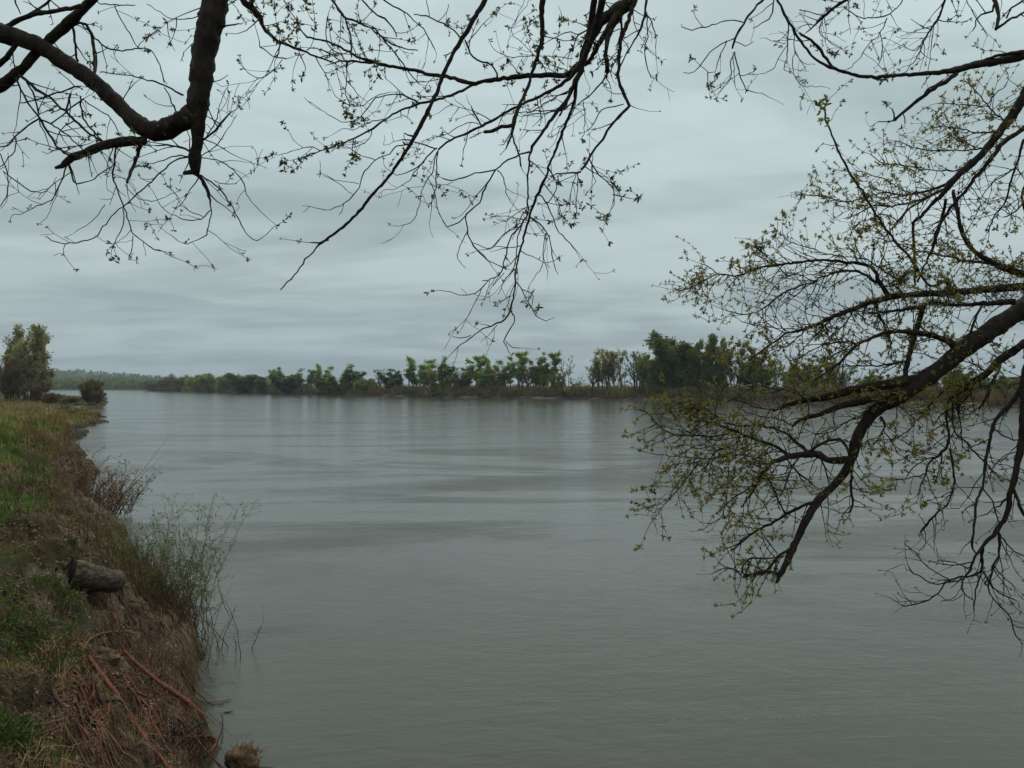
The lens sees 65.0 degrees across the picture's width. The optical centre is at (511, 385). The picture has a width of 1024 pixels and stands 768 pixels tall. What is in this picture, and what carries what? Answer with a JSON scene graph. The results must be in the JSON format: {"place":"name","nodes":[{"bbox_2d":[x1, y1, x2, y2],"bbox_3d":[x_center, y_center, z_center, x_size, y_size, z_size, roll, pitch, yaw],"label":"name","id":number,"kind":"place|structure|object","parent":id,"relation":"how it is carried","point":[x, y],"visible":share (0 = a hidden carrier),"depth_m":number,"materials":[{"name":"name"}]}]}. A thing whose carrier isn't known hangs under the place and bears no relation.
{"place":"outdoors","nodes":[
{"label":"outdoors","id":0,"kind":"place"},
{"bbox_2d":[0,373,1019,767],"bbox_3d":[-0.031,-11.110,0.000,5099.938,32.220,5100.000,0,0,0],"label":"ground","id":1,"kind":"structure","parent":0,"point":[52,549],"depth_m":7.87,"materials":[{"name":"soil"}]},
{"bbox_2d":[0,323,25,398],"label":"tree","id":2,"kind":"object","parent":1,"relation":"on","point":[18,334],"visible":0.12,"depth_m":163.13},
{"bbox_2d":[0,353,27,401],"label":"tree","id":3,"kind":"object","parent":1,"relation":"on","point":[11,379],"visible":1,"depth_m":139.52,"materials":[{"name":"plant"}]},
{"bbox_2d":[0,323,56,400],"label":"tree","id":4,"kind":"object","parent":1,"relation":"on","point":[37,341],"visible":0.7,"depth_m":147.72,"materials":[{"name":"plant"}]},
{"bbox_2d":[25,379,50,401],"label":"shrub","id":5,"kind":"object","parent":1,"relation":"on","point":[37,391],"visible":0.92,"depth_m":131.29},
{"bbox_2d":[0,702,89,767],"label":"grass tuft","id":6,"kind":"object","parent":1,"relation":"on","point":[20,736],"visible":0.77,"depth_m":4.22,"materials":[{"name":"plant"}]},
{"bbox_2d":[0,415,100,674],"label":"bank grass","id":7,"kind":"structure","parent":1,"relation":"on","point":[12,495],"depth_m":13.35,"materials":[{"name":"plant"}]},
{"bbox_2d":[0,393,104,445],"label":"bank weeds","id":8,"kind":"object","parent":1,"relation":"on","point":[31,408],"visible":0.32,"depth_m":79.34,"materials":[{"name":"plant"}]},
{"bbox_2d":[40,392,65,404],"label":"shrub","id":9,"kind":"object","parent":1,"relation":"on","point":[50,398],"visible":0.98,"depth_m":127.88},
{"bbox_2d":[9,566,96,615],"bbox_3d":[-4.325,1.957,7.637,0.670,0.592,0.594,0,0,19],"label":"grass tuft","id":10,"kind":"object","parent":1,"relation":"on","point":[35,578],"visible":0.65,"depth_m":7.57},
{"bbox_2d":[0,394,110,512],"bbox_3d":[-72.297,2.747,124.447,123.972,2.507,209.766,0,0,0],"label":"bank weeds","id":11,"kind":"object","parent":1,"relation":"on","point":[45,438],"visible":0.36,"depth_m":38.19,"materials":[{"name":"plant"}]},
{"bbox_2d":[0,579,123,695],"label":"grass tuft","id":12,"kind":"object","parent":1,"relation":"on","point":[10,617],"visible":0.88,"depth_m":5.87,"materials":[{"name":"plant"}]},
{"bbox_2d":[13,437,118,472],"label":"dead weeds","id":13,"kind":"object","parent":1,"relation":"on","point":[60,453],"visible":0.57,"depth_m":30.20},
{"bbox_2d":[0,447,135,541],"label":"dead weeds","id":14,"kind":"object","parent":1,"relation":"on","point":[65,493],"visible":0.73,"depth_m":12.16,"materials":[{"name":"plant"}]},
{"bbox_2d":[35,692,108,738],"bbox_3d":[-2.772,2.081,5.091,0.436,0.327,0.245,0,0,0],"label":"exposed root","id":15,"kind":"object","parent":1,"relation":"on","point":[56,699],"visible":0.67,"depth_m":5.10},
{"bbox_2d":[61,397,82,402],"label":"shrub","id":16,"kind":"object","parent":1,"relation":"on","point":[70,399],"visible":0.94,"depth_m":145.71,"materials":[{"name":"green plant"}]},
{"bbox_2d":[44,530,105,567],"bbox_3d":[-4.733,1.898,8.836,0.581,0.632,0.590,0,0,37],"label":"grass tuft","id":17,"kind":"object","parent":1,"relation":"on","point":[75,554],"visible":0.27,"depth_m":8.90,"materials":[{"name":"plant"}]},
{"bbox_2d":[0,410,176,767],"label":"dry grass","id":18,"kind":"structure","parent":1,"relation":"on","point":[54,642],"depth_m":5.79,"materials":[{"name":"plant"}]},
{"bbox_2d":[55,558,126,592],"bbox_3d":[-4.524,2.079,8.461,0.398,0.555,0.861,0,0,32],"label":"hollow log","id":19,"kind":"object","parent":1,"relation":"on","point":[83,573],"visible":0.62,"depth_m":8.46,"materials":[{"name":"grey wood"}]},
{"bbox_2d":[77,376,105,404],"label":"shrub","id":20,"kind":"object","parent":1,"relation":"on","point":[84,392],"visible":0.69,"depth_m":140.39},
{"bbox_2d":[89,388,107,404],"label":"shrub","id":21,"kind":"object","parent":1,"relation":"on","point":[97,396],"visible":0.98,"depth_m":137.55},
{"bbox_2d":[0,466,197,767],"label":"earth crumbs","id":22,"kind":"object","parent":1,"relation":"on","point":[63,641],"visible":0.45,"depth_m":6.93,"materials":[{"name":"soil"}]},
{"bbox_2d":[0,463,197,767],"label":"leaf litter","id":23,"kind":"object","parent":1,"relation":"on","point":[30,622],"visible":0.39,"depth_m":6.99,"materials":[{"name":"brown plant"}]},
{"bbox_2d":[40,435,169,516],"bbox_3d":[-10.363,2.431,20.591,2.953,2.341,3.006,0,0,-23],"label":"red stemmed bush","id":24,"kind":"object","parent":1,"relation":"on","point":[108,492],"visible":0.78,"depth_m":20.37,"materials":[{"name":"plant"}]},
{"bbox_2d":[80,630,134,652],"bbox_3d":[-3.787,2.414,7.378,0.264,0.642,2.124,0,0,-14],"label":"exposed root","id":25,"kind":"object","parent":1,"relation":"on","point":[93,637],"visible":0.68,"depth_m":7.78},
{"bbox_2d":[96,646,120,666],"bbox_3d":[-3.687,2.469,7.287,0.295,0.212,0.260,0,0,0],"label":"earth clod","id":26,"kind":"object","parent":1,"relation":"on","point":[112,657],"visible":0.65,"depth_m":7.23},
{"bbox_2d":[0,418,222,767],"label":"rootlets","id":27,"kind":"object","parent":1,"relation":"on","point":[154,695],"visible":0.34,"depth_m":7.66,"materials":[{"name":"plant"}]},
{"bbox_2d":[0,594,230,767],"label":"washed roots","id":28,"kind":"object","parent":1,"relation":"on","point":[106,734],"visible":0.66,"depth_m":5.94,"materials":[{"name":"wood"}]},
{"bbox_2d":[77,642,171,767],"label":"exposed root","id":29,"kind":"object","parent":1,"relation":"on","point":[112,689],"visible":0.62,"depth_m":6.32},
{"bbox_2d":[102,532,147,576],"bbox_3d":[-5.725,2.549,11.913,0.884,0.856,0.983,0,0,9],"label":"weed clump","id":30,"kind":"object","parent":1,"relation":"on","point":[119,549],"visible":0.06,"depth_m":11.92,"materials":[{"name":"green plant"}]},
{"bbox_2d":[0,591,272,767],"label":"washed roots","id":31,"kind":"object","parent":1,"relation":"on","point":[86,698],"visible":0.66,"depth_m":6.54,"materials":[{"name":"wood"}]},
{"bbox_2d":[123,609,165,675],"bbox_3d":[-3.880,2.708,8.462,0.375,0.493,1.284,0,0,-27],"label":"exposed root","id":32,"kind":"object","parent":1,"relation":"on","point":[151,635],"visible":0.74,"depth_m":8.83,"materials":[{"name":"brown wood"}]},
{"bbox_2d":[135,619,162,692],"bbox_3d":[-3.652,2.808,8.198,0.176,0.460,1.883,0,0,-31],"label":"exposed root","id":33,"kind":"object","parent":1,"relation":"on","point":[147,661],"visible":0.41,"depth_m":8.06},
{"bbox_2d":[87,599,211,684],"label":"dead weeds","id":34,"kind":"object","parent":1,"relation":"on","point":[139,646],"visible":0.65,"depth_m":8.21,"materials":[{"name":"plant"}]},
{"bbox_2d":[140,381,158,390],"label":"shrub","id":35,"kind":"object","parent":1,"relation":"on","point":[149,385],"visible":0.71,"depth_m":516.24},
{"bbox_2d":[38,368,271,388],"bbox_3d":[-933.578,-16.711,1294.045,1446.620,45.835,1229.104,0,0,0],"label":"distant woods","id":36,"kind":"object","parent":1,"relation":"on","point":[69,380],"visible":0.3,"depth_m":935.40,"materials":[{"name":"green plant"}]},
{"bbox_2d":[49,496,263,678],"bbox_3d":[-4.318,2.333,10.262,2.390,2.143,2.490,0,0,0],"label":"dead bush","id":37,"kind":"object","parent":1,"relation":"on","point":[152,581],"visible":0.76,"depth_m":10.05,"materials":[{"name":"plant"}]},
{"bbox_2d":[122,675,192,767],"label":"exposed root","id":38,"kind":"object","parent":1,"relation":"on","point":[155,726],"visible":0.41,"depth_m":6.42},
{"bbox_2d":[122,650,204,717],"bbox_3d":[-3.396,2.900,7.510,1.119,0.606,0.352,0,0,27],"label":"exposed root","id":39,"kind":"object","parent":1,"relation":"on","point":[186,701],"visible":0.83,"depth_m":7.44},
{"bbox_2d":[153,377,176,387],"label":"shrub","id":40,"kind":"object","parent":1,"relation":"on","point":[162,383],"visible":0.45,"depth_m":493.30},
{"bbox_2d":[113,552,217,633],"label":"dead weeds","id":41,"kind":"object","parent":1,"relation":"on","point":[162,593],"visible":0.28,"depth_m":10.17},
{"bbox_2d":[75,491,266,627],"bbox_3d":[-4.755,2.404,10.733,2.412,1.987,2.425,0,0,0],"label":"willow sapling","id":42,"kind":"object","parent":1,"relation":"on","point":[179,572],"visible":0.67,"depth_m":10.71,"materials":[{"name":"green plant"}]},
{"bbox_2d":[132,699,212,766],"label":"dead weeds","id":43,"kind":"object","parent":1,"relation":"on","point":[181,742],"visible":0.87,"depth_m":6.66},
{"bbox_2d":[163,373,190,390],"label":"willow tree","id":44,"kind":"object","parent":1,"relation":"on","point":[178,382],"visible":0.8,"depth_m":466.89,"materials":[{"name":"green plant"}]},
{"bbox_2d":[185,373,216,388],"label":"willow tree","id":45,"kind":"object","parent":1,"relation":"on","point":[191,381],"visible":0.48,"depth_m":433.51,"materials":[{"name":"green plant"}]},
{"bbox_2d":[186,735,216,752],"bbox_3d":[-2.745,3.147,7.151,0.074,0.385,0.765,0,0,-5],"label":"exposed root","id":46,"kind":"object","parent":1,"relation":"on","point":[214,745],"visible":0.69,"depth_m":7.36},
{"bbox_2d":[196,373,218,391],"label":"tree","id":47,"kind":"object","parent":1,"relation":"on","point":[208,380],"visible":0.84,"depth_m":406.52,"materials":[{"name":"green plant"}]},
{"bbox_2d":[204,713,223,756],"bbox_3d":[-2.822,3.321,7.690,0.083,0.088,1.133,0,0,-13],"label":"exposed root","id":48,"kind":"object","parent":1,"relation":"on","point":[206,754],"visible":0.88,"depth_m":7.71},
{"bbox_2d":[215,374,242,388],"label":"willow tree","id":49,"kind":"object","parent":1,"relation":"on","point":[222,381],"visible":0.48,"depth_m":387.30,"materials":[{"name":"green plant"}]},
{"bbox_2d":[222,373,266,391],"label":"tree","id":50,"kind":"object","parent":1,"relation":"on","point":[246,381],"visible":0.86,"depth_m":354.61,"materials":[{"name":"green plant"}]},
{"bbox_2d":[254,377,283,392],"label":"tree","id":51,"kind":"object","parent":1,"relation":"on","point":[260,383],"visible":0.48,"depth_m":340.93,"materials":[{"name":"green plant"}]},
{"bbox_2d":[268,366,292,386],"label":"tree","id":52,"kind":"object","parent":1,"relation":"on","point":[279,373],"visible":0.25,"depth_m":333.52,"materials":[{"name":"green plant"}]},
{"bbox_2d":[263,373,306,393],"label":"tree","id":53,"kind":"object","parent":1,"relation":"on","point":[288,384],"visible":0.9,"depth_m":313.71,"materials":[{"name":"green plant"}]},
{"bbox_2d":[293,368,321,387],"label":"tree","id":54,"kind":"object","parent":1,"relation":"on","point":[298,378],"visible":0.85,"depth_m":310.68,"materials":[{"name":"green plant"}]},
{"bbox_2d":[309,374,335,393],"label":"tree","id":55,"kind":"object","parent":1,"relation":"on","point":[318,385],"visible":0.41,"depth_m":292.97,"materials":[{"name":"green plant"}]},
{"bbox_2d":[314,363,333,384],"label":"tree","id":56,"kind":"object","parent":1,"relation":"on","point":[318,373],"visible":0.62,"depth_m":304.89,"materials":[{"name":"green plant"}]},
{"bbox_2d":[323,377,344,394],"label":"tree","id":57,"kind":"object","parent":1,"relation":"on","point":[328,385],"visible":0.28,"depth_m":282.03,"materials":[{"name":"green plant"}]},
{"bbox_2d":[0,0,673,381],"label":"overhanging tree","id":58,"kind":"object","parent":1,"relation":"on","point":[194,110],"visible":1,"depth_m":2.66,"materials":[{"name":"brown plant"}]},
{"bbox_2d":[325,364,366,393],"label":"tree","id":59,"kind":"object","parent":1,"relation":"on","point":[347,378],"visible":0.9,"depth_m":279.12,"materials":[{"name":"green plant"}]},
{"bbox_2d":[353,378,378,393],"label":"shrub","id":60,"kind":"object","parent":1,"relation":"on","point":[364,383],"visible":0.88,"depth_m":269.51,"materials":[{"name":"green plant"}]},
{"bbox_2d":[373,369,386,386],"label":"bare tree","id":61,"kind":"object","parent":1,"relation":"on","point":[378,380],"visible":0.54,"depth_m":269.52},
{"bbox_2d":[376,368,403,389],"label":"tree","id":62,"kind":"object","parent":1,"relation":"on","point":[396,378],"visible":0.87,"depth_m":256.71,"materials":[{"name":"green plant"}]},
{"bbox_2d":[402,355,434,388],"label":"tree","id":63,"kind":"object","parent":1,"relation":"on","point":[411,375],"visible":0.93,"depth_m":249.95,"materials":[{"name":"green plant"}]},
{"bbox_2d":[417,359,437,387],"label":"tree","id":64,"kind":"object","parent":1,"relation":"on","point":[423,375],"visible":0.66,"depth_m":249.86,"materials":[{"name":"green plant"}]},
{"bbox_2d":[427,356,455,394],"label":"tree","id":65,"kind":"object","parent":1,"relation":"on","point":[445,379],"visible":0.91,"depth_m":237.31,"materials":[{"name":"green plant"}]},
{"bbox_2d":[452,370,472,388],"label":"tree","id":66,"kind":"object","parent":1,"relation":"on","point":[463,380],"visible":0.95,"depth_m":235.14,"materials":[{"name":"green plant"}]},
{"bbox_2d":[460,360,474,385],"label":"tree","id":67,"kind":"object","parent":1,"relation":"on","point":[462,369],"visible":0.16,"depth_m":244.12,"materials":[{"name":"green plant"}]},
{"bbox_2d":[464,354,487,385],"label":"tree","id":68,"kind":"object","parent":1,"relation":"on","point":[474,376],"visible":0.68,"depth_m":239.55,"materials":[{"name":"green plant"}]},
{"bbox_2d":[475,362,489,390],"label":"tree","id":69,"kind":"object","parent":1,"relation":"on","point":[481,380],"visible":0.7,"depth_m":231.75,"materials":[{"name":"green plant"}]},
{"bbox_2d":[482,356,503,389],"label":"tree","id":70,"kind":"object","parent":1,"relation":"on","point":[488,364],"visible":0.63,"depth_m":233.66,"materials":[{"name":"green plant"}]},
{"bbox_2d":[487,367,504,389],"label":"tree","id":71,"kind":"object","parent":1,"relation":"on","point":[491,377],"visible":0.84,"depth_m":228.57,"materials":[{"name":"green plant"}]},
{"bbox_2d":[495,361,511,386],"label":"tree","id":72,"kind":"object","parent":1,"relation":"on","point":[500,375],"visible":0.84,"depth_m":229.09,"materials":[{"name":"green plant"}]},
{"bbox_2d":[505,349,529,388],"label":"tree","id":73,"kind":"object","parent":1,"relation":"on","point":[514,373],"visible":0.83,"depth_m":229.41,"materials":[{"name":"green plant"}]},
{"bbox_2d":[516,367,538,388],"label":"bare tree","id":74,"kind":"object","parent":1,"relation":"on","point":[529,376],"visible":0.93,"depth_m":220.74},
{"bbox_2d":[528,352,547,386],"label":"tree","id":75,"kind":"object","parent":1,"relation":"on","point":[536,368],"visible":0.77,"depth_m":222.66,"materials":[{"name":"green plant"}]},
{"bbox_2d":[539,350,562,388],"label":"tree","id":76,"kind":"object","parent":1,"relation":"on","point":[544,377],"visible":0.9,"depth_m":217.71,"materials":[{"name":"green plant"}]},
{"bbox_2d":[547,371,564,389],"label":"tree","id":77,"kind":"object","parent":1,"relation":"on","point":[558,383],"visible":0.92,"depth_m":213.11,"materials":[{"name":"green plant"}]},
{"bbox_2d":[560,354,574,388],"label":"bare tree","id":78,"kind":"object","parent":1,"relation":"on","point":[563,375],"visible":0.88,"depth_m":216.84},
{"bbox_2d":[568,376,585,387],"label":"bare tree","id":79,"kind":"object","parent":1,"relation":"on","point":[579,383],"visible":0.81,"depth_m":212.26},
{"bbox_2d":[140,383,1020,405],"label":"riverside brush","id":80,"kind":"object","parent":1,"relation":"on","point":[998,399],"visible":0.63,"depth_m":201.51,"materials":[{"name":"plant"}]},
{"bbox_2d":[584,366,601,388],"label":"bare tree","id":81,"kind":"object","parent":1,"relation":"on","point":[592,382],"visible":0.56,"depth_m":208.93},
{"bbox_2d":[589,348,619,387],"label":"tree","id":82,"kind":"object","parent":1,"relation":"on","point":[597,376],"visible":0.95,"depth_m":205.73,"materials":[{"name":"plant"}]},
{"bbox_2d":[267,381,941,391],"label":"riverside brush","id":83,"kind":"object","parent":1,"relation":"on","point":[626,385],"visible":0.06,"depth_m":222.47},
{"bbox_2d":[597,348,627,388],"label":"tree","id":84,"kind":"object","parent":1,"relation":"on","point":[602,357],"visible":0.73,"depth_m":207.61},
{"bbox_2d":[616,360,630,388],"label":"bare tree","id":85,"kind":"object","parent":1,"relation":"on","point":[621,380],"visible":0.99,"depth_m":200.64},
{"bbox_2d":[621,351,652,387],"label":"bare tree","id":86,"kind":"object","parent":1,"relation":"on","point":[634,378],"visible":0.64,"depth_m":203.56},
{"bbox_2d":[638,357,657,387],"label":"tree","id":87,"kind":"object","parent":1,"relation":"on","point":[642,381],"visible":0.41,"depth_m":195.32,"materials":[{"name":"green plant"}]},
{"bbox_2d":[634,344,668,387],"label":"tree","id":88,"kind":"object","parent":1,"relation":"on","point":[652,378],"visible":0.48,"depth_m":194.09,"materials":[{"name":"green plant"}]},
{"bbox_2d":[642,329,693,389],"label":"tree","id":89,"kind":"object","parent":1,"relation":"on","point":[665,353],"visible":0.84,"depth_m":188.41,"materials":[{"name":"green plant"}]},
{"bbox_2d":[671,333,717,388],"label":"tree","id":90,"kind":"object","parent":1,"relation":"on","point":[694,371],"visible":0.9,"depth_m":184.28,"materials":[{"name":"green plant"}]},
{"bbox_2d":[700,336,730,388],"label":"tree","id":91,"kind":"object","parent":1,"relation":"on","point":[710,379],"visible":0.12,"depth_m":189.06,"materials":[{"name":"green plant"}]},
{"bbox_2d":[706,337,751,390],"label":"tree","id":92,"kind":"object","parent":1,"relation":"on","point":[719,368],"visible":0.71,"depth_m":183.68,"materials":[{"name":"green plant"}]},
{"bbox_2d":[736,348,749,385],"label":"tree","id":93,"kind":"object","parent":1,"relation":"on","point":[743,368],"visible":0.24,"depth_m":188.06,"materials":[{"name":"green plant"}]},
{"bbox_2d":[744,345,768,384],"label":"tree","id":94,"kind":"object","parent":1,"relation":"on","point":[752,350],"visible":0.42,"depth_m":178.79,"materials":[{"name":"green plant"}]},
{"bbox_2d":[751,349,762,386],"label":"bare tree","id":95,"kind":"object","parent":1,"relation":"on","point":[755,382],"visible":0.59,"depth_m":177.17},
{"bbox_2d":[758,353,779,388],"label":"tree","id":96,"kind":"object","parent":1,"relation":"on","point":[769,375],"visible":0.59,"depth_m":178.44,"materials":[{"name":"green plant"}]},
{"bbox_2d":[771,355,783,388],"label":"bare tree","id":97,"kind":"object","parent":1,"relation":"on","point":[776,378],"visible":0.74,"depth_m":173.05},
{"bbox_2d":[778,360,798,387],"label":"tree","id":98,"kind":"object","parent":1,"relation":"on","point":[785,378],"visible":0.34,"depth_m":176.68,"materials":[{"name":"green plant"}]},
{"bbox_2d":[790,364,813,389],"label":"tree","id":99,"kind":"object","parent":1,"relation":"on","point":[795,383],"visible":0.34,"depth_m":170.72,"materials":[{"name":"green plant"}]},
{"bbox_2d":[801,364,823,388],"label":"tree","id":100,"kind":"object","parent":1,"relation":"on","point":[815,383],"visible":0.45,"depth_m":167.83,"materials":[{"name":"green plant"}]},
{"bbox_2d":[619,0,1023,656],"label":"leafing tree","id":101,"kind":"object","parent":1,"relation":"on","point":[901,390],"visible":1,"depth_m":3.26,"materials":[{"name":"green plant"}]},
{"bbox_2d":[812,360,837,387],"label":"tree","id":102,"kind":"object","parent":1,"relation":"on","point":[823,379],"visible":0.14,"depth_m":170.10,"materials":[{"name":"green plant"}]},
{"bbox_2d":[827,365,857,385],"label":"tree","id":103,"kind":"object","parent":1,"relation":"on","point":[838,378],"visible":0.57,"depth_m":164.68,"materials":[{"name":"green plant"}]},
{"bbox_2d":[856,369,883,383],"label":"tree","id":104,"kind":"object","parent":1,"relation":"on","point":[867,377],"visible":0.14,"depth_m":158.73,"materials":[{"name":"green plant"}]},
{"bbox_2d":[940,364,972,389],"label":"tree","id":105,"kind":"object","parent":1,"relation":"on","point":[958,373],"visible":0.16,"depth_m":149.58,"materials":[{"name":"green plant"}]},
{"bbox_2d":[975,375,1007,390],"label":"tree","id":106,"kind":"object","parent":1,"relation":"on","point":[984,383],"visible":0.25,"depth_m":141.74,"materials":[{"name":"green plant"}]},
{"bbox_2d":[993,379,1019,390],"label":"willow tree","id":107,"kind":"object","parent":1,"relation":"on","point":[1007,382],"visible":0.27,"depth_m":140.72,"materials":[{"name":"green plant"}]},
{"bbox_2d":[0,0,1023,385],"label":"sky","id":108,"kind":"structure","parent":0,"point":[709,174],"materials":[{"name":"grey"}]},
{"bbox_2d":[26,390,1023,767],"bbox_3d":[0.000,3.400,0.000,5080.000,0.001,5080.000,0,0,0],"label":"river water","id":109,"kind":"structure","parent":0,"point":[446,582],"depth_m":13.47,"materials":[{"name":"liquid"}]},
{"bbox_2d":[222,739,265,767],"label":"rock","id":110,"kind":"object","parent":109,"relation":"in","point":[242,755],"visible":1,"depth_m":7.10,"materials":[{"name":"stone"}]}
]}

